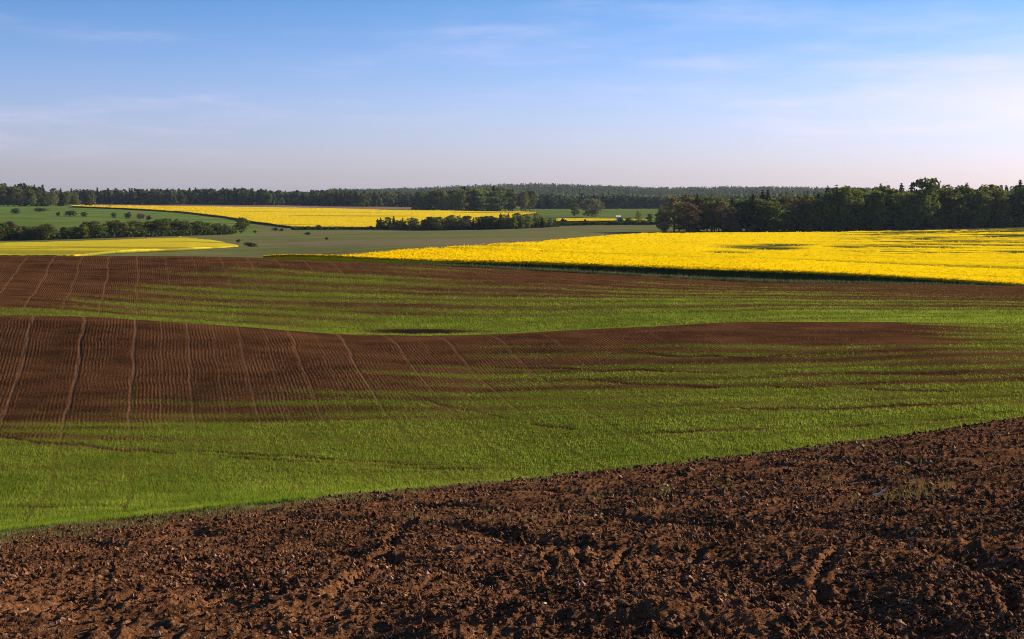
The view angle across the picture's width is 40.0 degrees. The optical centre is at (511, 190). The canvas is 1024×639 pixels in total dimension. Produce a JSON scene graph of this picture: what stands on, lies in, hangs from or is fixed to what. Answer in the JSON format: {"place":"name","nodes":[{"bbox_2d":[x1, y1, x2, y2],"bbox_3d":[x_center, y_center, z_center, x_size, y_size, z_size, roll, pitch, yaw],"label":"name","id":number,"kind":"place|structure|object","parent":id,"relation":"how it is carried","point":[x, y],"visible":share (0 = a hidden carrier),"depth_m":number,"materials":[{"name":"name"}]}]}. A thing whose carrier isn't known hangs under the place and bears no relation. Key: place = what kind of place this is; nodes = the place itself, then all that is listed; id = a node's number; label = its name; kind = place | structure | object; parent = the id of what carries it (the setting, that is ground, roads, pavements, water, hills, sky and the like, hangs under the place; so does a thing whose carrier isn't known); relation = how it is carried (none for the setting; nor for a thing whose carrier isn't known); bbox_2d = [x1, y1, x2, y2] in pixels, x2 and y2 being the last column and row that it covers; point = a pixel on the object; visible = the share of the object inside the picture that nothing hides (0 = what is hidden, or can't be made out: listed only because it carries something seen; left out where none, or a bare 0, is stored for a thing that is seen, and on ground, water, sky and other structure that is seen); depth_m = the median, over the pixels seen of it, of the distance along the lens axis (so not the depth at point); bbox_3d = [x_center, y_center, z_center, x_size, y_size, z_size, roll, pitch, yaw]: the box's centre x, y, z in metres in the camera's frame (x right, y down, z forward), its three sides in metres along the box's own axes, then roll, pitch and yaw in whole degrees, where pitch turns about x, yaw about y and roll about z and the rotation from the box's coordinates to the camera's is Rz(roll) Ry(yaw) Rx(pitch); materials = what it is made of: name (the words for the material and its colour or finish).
{"place":"outdoors","nodes":[
{"label":"outdoors","id":0,"kind":"place"},
{"bbox_2d":[71,205,535,227],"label":"rapeseed hillside","id":1,"kind":"structure","parent":0,"point":[327,211],"depth_m":1080.25,"materials":[{"name":"plant"}]},
{"bbox_2d":[0,256,1023,531],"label":"sprouting field","id":2,"kind":"structure","parent":0,"point":[108,362],"depth_m":74.13,"materials":[{"name":"plant"}]},
{"bbox_2d":[0,256,1023,531],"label":"crop seedlings","id":3,"kind":"object","parent":2,"relation":"on","point":[138,510],"visible":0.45,"depth_m":60.12,"materials":[{"name":"green plant"}]},
{"bbox_2d":[0,417,1023,638],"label":"ploughed soil","id":4,"kind":"structure","parent":0,"point":[40,620],"depth_m":9.05,"materials":[{"name":"soil"}]},
{"bbox_2d":[0,416,1022,544],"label":"sparse grass","id":5,"kind":"structure","parent":4,"relation":"on","point":[9,533],"depth_m":27.55,"materials":[{"name":"green plant"}]},
{"bbox_2d":[0,417,1023,638],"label":"soil clods","id":6,"kind":"object","parent":4,"relation":"on","point":[981,578],"visible":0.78,"depth_m":9.56,"materials":[{"name":"soil"}]},
{"bbox_2d":[0,189,1023,282],"bbox_3d":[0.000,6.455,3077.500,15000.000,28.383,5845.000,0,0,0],"label":"meadow","id":7,"kind":"structure","parent":0,"point":[266,239],"depth_m":607.06,"materials":[{"name":"plant"}]},
{"bbox_2d":[0,223,10,240],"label":"broadleaf tree","id":8,"kind":"object","parent":7,"relation":"on","point":[3,225],"visible":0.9,"depth_m":547.49,"materials":[{"name":"green plant"}]},
{"bbox_2d":[7,186,20,205],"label":"broadleaf tree","id":9,"kind":"object","parent":7,"relation":"on","point":[14,197],"visible":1,"depth_m":1284.70,"materials":[{"name":"green plant"}]},
{"bbox_2d":[4,183,45,204],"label":"corner forest","id":10,"kind":"object","parent":7,"relation":"on","point":[26,187],"visible":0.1,"depth_m":1397.84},
{"bbox_2d":[26,189,37,205],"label":"broadleaf tree","id":11,"kind":"object","parent":7,"relation":"on","point":[29,192],"visible":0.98,"depth_m":1293.47,"materials":[{"name":"green plant"}]},
{"bbox_2d":[33,226,56,239],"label":"broadleaf tree","id":12,"kind":"object","parent":7,"relation":"on","point":[39,231],"visible":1,"depth_m":550.46,"materials":[{"name":"green plant"}]},
{"bbox_2d":[46,192,57,205],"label":"broadleaf tree","id":13,"kind":"object","parent":7,"relation":"on","point":[50,202],"visible":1,"depth_m":1311.44,"materials":[{"name":"green plant"}]},
{"bbox_2d":[79,224,89,238],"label":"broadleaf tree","id":14,"kind":"object","parent":7,"relation":"on","point":[83,228],"visible":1,"depth_m":563.84,"materials":[{"name":"green plant"}]},
{"bbox_2d":[90,224,108,236],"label":"broadleaf tree","id":15,"kind":"object","parent":7,"relation":"on","point":[100,227],"visible":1,"depth_m":569.35,"materials":[{"name":"green plant"}]},
{"bbox_2d":[0,225,236,240],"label":"field hedge","id":16,"kind":"object","parent":7,"relation":"on","point":[110,234],"visible":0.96,"depth_m":582.79,"materials":[{"name":"green plant"}]},
{"bbox_2d":[0,237,237,255],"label":"rapeseed strip","id":17,"kind":"object","parent":7,"relation":"on","point":[92,247],"visible":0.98,"depth_m":396.72,"materials":[{"name":"plant"}]},
{"bbox_2d":[113,223,132,235],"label":"broadleaf tree","id":18,"kind":"object","parent":7,"relation":"on","point":[123,229],"visible":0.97,"depth_m":579.14,"materials":[{"name":"green plant"}]},
{"bbox_2d":[150,221,167,233],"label":"broadleaf tree","id":19,"kind":"object","parent":7,"relation":"on","point":[163,225],"visible":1,"depth_m":592.31,"materials":[{"name":"green plant"}]},
{"bbox_2d":[233,217,250,233],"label":"broadleaf tree","id":20,"kind":"object","parent":7,"relation":"on","point":[245,221],"visible":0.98,"depth_m":640.31,"materials":[{"name":"green plant"}]},
{"bbox_2d":[69,187,431,207],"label":"forest","id":21,"kind":"object","parent":7,"relation":"on","point":[244,196],"visible":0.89,"depth_m":1535.93,"materials":[{"name":"green plant"}]},
{"bbox_2d":[291,226,377,229],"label":"field hedge","id":22,"kind":"object","parent":7,"relation":"on","point":[342,228],"visible":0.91,"depth_m":742.14,"materials":[{"name":"green plant"}]},
{"bbox_2d":[358,193,368,207],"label":"broadleaf tree","id":23,"kind":"object","parent":7,"relation":"on","point":[362,197],"visible":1,"depth_m":1413.84,"materials":[{"name":"green plant"}]},
{"bbox_2d":[412,194,430,209],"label":"broadleaf tree","id":24,"kind":"object","parent":7,"relation":"on","point":[416,204],"visible":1,"depth_m":1248.37,"materials":[{"name":"green plant"}]},
{"bbox_2d":[416,193,433,209],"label":"broadleaf tree","id":25,"kind":"object","parent":7,"relation":"on","point":[427,199],"visible":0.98,"depth_m":1249.79,"materials":[{"name":"green plant"}]},
{"bbox_2d":[430,193,440,209],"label":"birch","id":26,"kind":"object","parent":7,"relation":"on","point":[436,198],"visible":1,"depth_m":1249.13,"materials":[{"name":"green plant"}]},
{"bbox_2d":[439,191,449,209],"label":"birch","id":27,"kind":"object","parent":7,"relation":"on","point":[446,204],"visible":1,"depth_m":1249.58,"materials":[{"name":"green plant"}]},
{"bbox_2d":[441,218,455,228],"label":"broadleaf tree","id":28,"kind":"object","parent":7,"relation":"on","point":[447,226],"visible":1,"depth_m":719.30,"materials":[{"name":"green plant"}]},
{"bbox_2d":[447,189,457,210],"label":"broadleaf tree","id":29,"kind":"object","parent":7,"relation":"on","point":[450,192],"visible":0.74,"depth_m":1261.50,"materials":[{"name":"green plant"}]},
{"bbox_2d":[451,192,458,210],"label":"birch","id":30,"kind":"object","parent":7,"relation":"on","point":[455,207],"visible":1,"depth_m":1252.21,"materials":[{"name":"green plant"}]},
{"bbox_2d":[457,189,468,210],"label":"birch","id":31,"kind":"object","parent":7,"relation":"on","point":[463,191],"visible":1,"depth_m":1250.86,"materials":[{"name":"green plant"}]},
{"bbox_2d":[458,219,470,228],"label":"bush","id":32,"kind":"object","parent":7,"relation":"on","point":[465,224],"visible":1,"depth_m":720.12,"materials":[{"name":"green plant"}]},
{"bbox_2d":[378,222,559,229],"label":"field hedge","id":33,"kind":"object","parent":7,"relation":"on","point":[390,227],"visible":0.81,"depth_m":736.83,"materials":[{"name":"green plant"}]},
{"bbox_2d":[468,190,479,210],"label":"spruce","id":34,"kind":"object","parent":7,"relation":"on","point":[473,207],"visible":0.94,"depth_m":1259.59,"materials":[{"name":"green plant"}]},
{"bbox_2d":[466,187,484,208],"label":"broadleaf tree","id":35,"kind":"object","parent":7,"relation":"on","point":[468,190],"visible":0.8,"depth_m":1266.06,"materials":[{"name":"green plant"}]},
{"bbox_2d":[470,189,485,208],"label":"birch","id":36,"kind":"object","parent":7,"relation":"on","point":[478,191],"visible":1,"depth_m":1262.60,"materials":[{"name":"green plant"}]},
{"bbox_2d":[478,188,491,210],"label":"birch","id":37,"kind":"object","parent":7,"relation":"on","point":[484,197],"visible":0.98,"depth_m":1267.80,"materials":[{"name":"green plant"}]},
{"bbox_2d":[485,190,499,210],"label":"broadleaf tree","id":38,"kind":"object","parent":7,"relation":"on","point":[494,197],"visible":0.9,"depth_m":1274.30,"materials":[{"name":"green plant"}]},
{"bbox_2d":[492,190,511,210],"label":"broadleaf tree","id":39,"kind":"object","parent":7,"relation":"on","point":[500,200],"visible":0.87,"depth_m":1281.33,"materials":[{"name":"green plant"}]},
{"bbox_2d":[505,192,516,210],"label":"broadleaf tree","id":40,"kind":"object","parent":7,"relation":"on","point":[510,194],"visible":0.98,"depth_m":1289.31,"materials":[{"name":"green plant"}]},
{"bbox_2d":[518,191,529,210],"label":"birch","id":41,"kind":"object","parent":7,"relation":"on","point":[527,202],"visible":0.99,"depth_m":1296.85,"materials":[{"name":"green plant"}]},
{"bbox_2d":[45,189,1008,197],"bbox_3d":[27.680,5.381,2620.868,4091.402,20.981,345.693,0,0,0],"label":"horizon forest","id":42,"kind":"object","parent":7,"relation":"on","point":[641,193],"visible":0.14,"depth_m":2624.85,"materials":[{"name":"plant"}]},
{"bbox_2d":[523,189,536,210],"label":"broadleaf tree","id":43,"kind":"object","parent":7,"relation":"on","point":[532,193],"visible":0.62,"depth_m":1312.39,"materials":[{"name":"green plant"}]},
{"bbox_2d":[568,203,579,216],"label":"broadleaf tree","id":44,"kind":"object","parent":7,"relation":"on","point":[574,208],"visible":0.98,"depth_m":1033.84,"materials":[{"name":"green plant"}]},
{"bbox_2d":[577,198,604,216],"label":"willow","id":45,"kind":"object","parent":7,"relation":"on","point":[595,211],"visible":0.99,"depth_m":1008.76,"materials":[{"name":"green plant"}]},
{"bbox_2d":[556,218,645,222],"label":"field","id":46,"kind":"structure","parent":7,"relation":"on","point":[596,219],"depth_m":846.34,"materials":[{"name":"plant"}]},
{"bbox_2d":[329,182,878,194],"bbox_3d":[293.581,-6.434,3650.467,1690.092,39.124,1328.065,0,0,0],"label":"ridge forest","id":47,"kind":"object","parent":7,"relation":"on","point":[562,187],"visible":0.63,"depth_m":3317.36,"materials":[{"name":"plant"}]},
{"bbox_2d":[556,221,655,225],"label":"field hedge","id":48,"kind":"object","parent":7,"relation":"on","point":[610,223],"visible":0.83,"depth_m":750.47,"materials":[{"name":"green plant"}]},
{"bbox_2d":[203,256,1022,285],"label":"verge grass","id":49,"kind":"structure","parent":7,"relation":"on","point":[566,270],"depth_m":159.96,"materials":[{"name":"plant"}]},
{"bbox_2d":[532,193,747,208],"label":"dark forest","id":50,"kind":"object","parent":7,"relation":"on","point":[561,201],"visible":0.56,"depth_m":1508.01,"materials":[{"name":"plant"}]},
{"bbox_2d":[263,228,1023,285],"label":"rapeseed crop","id":51,"kind":"object","parent":7,"relation":"on","point":[893,237],"depth_m":222.73,"materials":[{"name":"plant"}]},
{"bbox_2d":[656,210,671,232],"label":"budding tree","id":52,"kind":"object","parent":7,"relation":"on","point":[664,218],"visible":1,"depth_m":571.51,"materials":[{"name":"green plant"}]},
{"bbox_2d":[660,195,681,231],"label":"budding tree","id":53,"kind":"object","parent":7,"relation":"on","point":[672,198],"visible":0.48,"depth_m":600.72,"materials":[{"name":"brown plant"}]},
{"bbox_2d":[669,201,684,232],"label":"birch","id":54,"kind":"object","parent":7,"relation":"on","point":[678,226],"visible":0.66,"depth_m":584.88,"materials":[{"name":"green plant"}]},
{"bbox_2d":[677,202,697,232],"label":"budding tree","id":55,"kind":"object","parent":7,"relation":"on","point":[681,210],"visible":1,"depth_m":576.53,"materials":[{"name":"brown plant"}]},
{"bbox_2d":[685,205,701,232],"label":"budding tree","id":56,"kind":"object","parent":7,"relation":"on","point":[693,228],"visible":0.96,"depth_m":577.43,"materials":[{"name":"brown plant"}]},
{"bbox_2d":[688,194,704,232],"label":"spruce","id":57,"kind":"object","parent":7,"relation":"on","point":[699,214],"visible":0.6,"depth_m":586.35,"materials":[{"name":"green plant"}]},
{"bbox_2d":[428,260,971,285],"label":"dry grass","id":58,"kind":"structure","parent":7,"relation":"on","point":[699,276],"depth_m":160.50,"materials":[{"name":"plant"}]},
{"bbox_2d":[692,196,731,231],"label":"broadleaf tree","id":59,"kind":"object","parent":7,"relation":"on","point":[706,199],"visible":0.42,"depth_m":596.97,"materials":[{"name":"green plant"}]},
{"bbox_2d":[706,201,720,231],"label":"budding tree","id":60,"kind":"object","parent":7,"relation":"on","point":[710,218],"visible":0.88,"depth_m":589.24,"materials":[{"name":"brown plant"}]},
{"bbox_2d":[714,201,729,231],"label":"budding tree","id":61,"kind":"object","parent":7,"relation":"on","point":[721,222],"visible":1,"depth_m":582.30,"materials":[{"name":"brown plant"}]},
{"bbox_2d":[730,203,744,231],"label":"spruce","id":62,"kind":"object","parent":7,"relation":"on","point":[740,220],"visible":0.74,"depth_m":586.19,"materials":[{"name":"green plant"}]},
{"bbox_2d":[728,201,749,231],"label":"broadleaf tree","id":63,"kind":"object","parent":7,"relation":"on","point":[742,211],"visible":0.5,"depth_m":592.84,"materials":[{"name":"green plant"}]},
{"bbox_2d":[745,194,761,231],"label":"spruce","id":64,"kind":"object","parent":7,"relation":"on","point":[753,219],"visible":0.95,"depth_m":584.95,"materials":[{"name":"green plant"}]},
{"bbox_2d":[739,198,767,228],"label":"broadleaf tree","id":65,"kind":"object","parent":7,"relation":"on","point":[760,201],"visible":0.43,"depth_m":592.97,"materials":[{"name":"green plant"}]},
{"bbox_2d":[762,223,776,231],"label":"bush","id":66,"kind":"object","parent":7,"relation":"on","point":[769,226],"visible":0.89,"depth_m":583.77,"materials":[{"name":"green plant"}]},
{"bbox_2d":[755,200,789,229],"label":"broadleaf tree","id":67,"kind":"object","parent":7,"relation":"on","point":[768,218],"visible":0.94,"depth_m":587.69,"materials":[{"name":"green plant"}]},
{"bbox_2d":[766,203,799,231],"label":"broadleaf tree","id":68,"kind":"object","parent":7,"relation":"on","point":[788,218],"visible":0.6,"depth_m":590.65,"materials":[{"name":"green plant"}]},
{"bbox_2d":[780,196,803,231],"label":"broadleaf tree","id":69,"kind":"object","parent":7,"relation":"on","point":[783,199],"visible":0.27,"depth_m":602.07,"materials":[{"name":"green plant"}]},
{"bbox_2d":[782,196,804,231],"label":"budding tree","id":70,"kind":"object","parent":7,"relation":"on","point":[795,207],"visible":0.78,"depth_m":595.20,"materials":[{"name":"green plant"}]},
{"bbox_2d":[794,197,823,230],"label":"broadleaf tree","id":71,"kind":"object","parent":7,"relation":"on","point":[802,207],"visible":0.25,"depth_m":602.45,"materials":[{"name":"green plant"}]},
{"bbox_2d":[802,196,821,231],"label":"birch","id":72,"kind":"object","parent":7,"relation":"on","point":[807,204],"visible":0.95,"depth_m":595.62,"materials":[{"name":"green plant"}]},
{"bbox_2d":[807,199,830,230],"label":"broadleaf tree","id":73,"kind":"object","parent":7,"relation":"on","point":[822,212],"visible":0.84,"depth_m":595.73,"materials":[{"name":"green plant"}]},
{"bbox_2d":[820,191,832,230],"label":"budding tree","id":74,"kind":"object","parent":7,"relation":"on","point":[828,223],"visible":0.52,"depth_m":605.21,"materials":[{"name":"green plant"}]},
{"bbox_2d":[821,187,865,224],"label":"broadleaf tree","id":75,"kind":"object","parent":7,"relation":"on","point":[843,216],"visible":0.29,"depth_m":606.40,"materials":[{"name":"green plant"}]},
{"bbox_2d":[833,187,857,230],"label":"broadleaf tree","id":76,"kind":"object","parent":7,"relation":"on","point":[841,206],"visible":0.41,"depth_m":607.60,"materials":[{"name":"green plant"}]},
{"bbox_2d":[827,185,864,230],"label":"broadleaf tree","id":77,"kind":"object","parent":7,"relation":"on","point":[846,191],"visible":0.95,"depth_m":601.30,"materials":[{"name":"green plant"}]},
{"bbox_2d":[851,194,878,229],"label":"broadleaf tree","id":78,"kind":"object","parent":7,"relation":"on","point":[867,204],"visible":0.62,"depth_m":605.54,"materials":[{"name":"green plant"}]},
{"bbox_2d":[859,195,878,221],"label":"broadleaf tree","id":79,"kind":"object","parent":7,"relation":"on","point":[868,215],"visible":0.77,"depth_m":604.77,"materials":[{"name":"green plant"}]},
{"bbox_2d":[862,219,877,230],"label":"bush","id":80,"kind":"object","parent":7,"relation":"on","point":[870,225],"visible":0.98,"depth_m":599.37,"materials":[{"name":"green plant"}]},
{"bbox_2d":[868,189,890,226],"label":"broadleaf tree","id":81,"kind":"object","parent":7,"relation":"on","point":[879,195],"visible":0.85,"depth_m":605.44,"materials":[{"name":"green plant"}]},
{"bbox_2d":[743,185,1016,200],"bbox_3d":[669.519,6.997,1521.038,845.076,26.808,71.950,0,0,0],"label":"forest","id":82,"kind":"object","parent":7,"relation":"on","point":[781,194],"visible":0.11,"depth_m":1521.69,"materials":[{"name":"plant"}]},
{"bbox_2d":[879,188,898,229],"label":"spruce","id":83,"kind":"object","parent":7,"relation":"on","point":[886,226],"visible":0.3,"depth_m":615.15,"materials":[{"name":"green plant"}]},
{"bbox_2d":[883,195,905,225],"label":"broadleaf tree","id":84,"kind":"object","parent":7,"relation":"on","point":[891,202],"visible":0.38,"depth_m":618.30,"materials":[{"name":"green plant"}]},
{"bbox_2d":[888,192,914,229],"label":"birch","id":85,"kind":"object","parent":7,"relation":"on","point":[901,196],"visible":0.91,"depth_m":612.50,"materials":[{"name":"green plant"}]},
{"bbox_2d":[903,217,921,229],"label":"bush","id":86,"kind":"object","parent":7,"relation":"on","point":[916,222],"visible":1,"depth_m":608.68,"materials":[{"name":"green plant"}]},
{"bbox_2d":[906,194,924,228],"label":"birch","id":87,"kind":"object","parent":7,"relation":"on","point":[918,203],"visible":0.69,"depth_m":614.00,"materials":[{"name":"green plant"}]},
{"bbox_2d":[906,177,940,228],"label":"oak","id":88,"kind":"object","parent":7,"relation":"on","point":[931,186],"visible":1,"depth_m":610.12,"materials":[{"name":"green plant"}]},
{"bbox_2d":[924,217,936,228],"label":"bush","id":89,"kind":"object","parent":7,"relation":"on","point":[929,224],"visible":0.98,"depth_m":610.36,"materials":[{"name":"green plant"}]},
{"bbox_2d":[935,217,948,228],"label":"bush","id":90,"kind":"object","parent":7,"relation":"on","point":[942,221],"visible":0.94,"depth_m":612.55,"materials":[{"name":"green plant"}]},
{"bbox_2d":[941,191,958,228],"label":"spruce","id":91,"kind":"object","parent":7,"relation":"on","point":[948,227],"visible":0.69,"depth_m":622.18,"materials":[{"name":"green plant"}]},
{"bbox_2d":[927,189,976,218],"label":"broadleaf tree","id":92,"kind":"object","parent":7,"relation":"on","point":[954,192],"visible":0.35,"depth_m":625.83,"materials":[{"name":"green plant"}]},
{"bbox_2d":[937,195,969,227],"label":"broadleaf tree","id":93,"kind":"object","parent":7,"relation":"on","point":[955,209],"visible":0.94,"depth_m":618.56,"materials":[{"name":"green plant"}]},
{"bbox_2d":[956,185,972,222],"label":"broadleaf tree","id":94,"kind":"object","parent":7,"relation":"on","point":[962,188],"visible":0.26,"depth_m":639.65,"materials":[{"name":"green plant"}]},
{"bbox_2d":[963,187,995,226],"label":"broadleaf tree","id":95,"kind":"object","parent":7,"relation":"on","point":[972,190],"visible":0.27,"depth_m":634.17,"materials":[{"name":"green plant"}]},
{"bbox_2d":[965,190,995,227],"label":"broadleaf tree","id":96,"kind":"object","parent":7,"relation":"on","point":[978,211],"visible":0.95,"depth_m":621.93,"materials":[{"name":"green plant"}]},
{"bbox_2d":[975,186,994,227],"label":"birch","id":97,"kind":"object","parent":7,"relation":"on","point":[988,192],"visible":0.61,"depth_m":627.25,"materials":[{"name":"green plant"}]},
{"bbox_2d":[987,189,1012,226],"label":"broadleaf tree","id":98,"kind":"object","parent":7,"relation":"on","point":[995,191],"visible":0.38,"depth_m":630.98,"materials":[{"name":"green plant"}]},
{"bbox_2d":[993,189,1011,225],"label":"birch","id":99,"kind":"object","parent":7,"relation":"on","point":[1002,207],"visible":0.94,"depth_m":627.13,"materials":[{"name":"green plant"}]},
{"bbox_2d":[996,214,1016,227],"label":"bush","id":100,"kind":"object","parent":7,"relation":"on","point":[1007,221],"visible":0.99,"depth_m":622.00,"materials":[{"name":"green plant"}]},
{"bbox_2d":[989,192,1023,225],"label":"broadleaf tree","id":101,"kind":"object","parent":7,"relation":"on","point":[1008,195],"visible":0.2,"depth_m":635.06,"materials":[{"name":"green plant"}]},
{"bbox_2d":[1005,190,1023,223],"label":"broadleaf tree","id":102,"kind":"object","parent":7,"relation":"on","point":[1017,200],"visible":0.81,"depth_m":631.41,"materials":[{"name":"green plant"}]},
{"bbox_2d":[0,0,1023,192],"label":"sky","id":103,"kind":"structure","parent":0,"point":[273,95],"materials":[{"name":"blue"}]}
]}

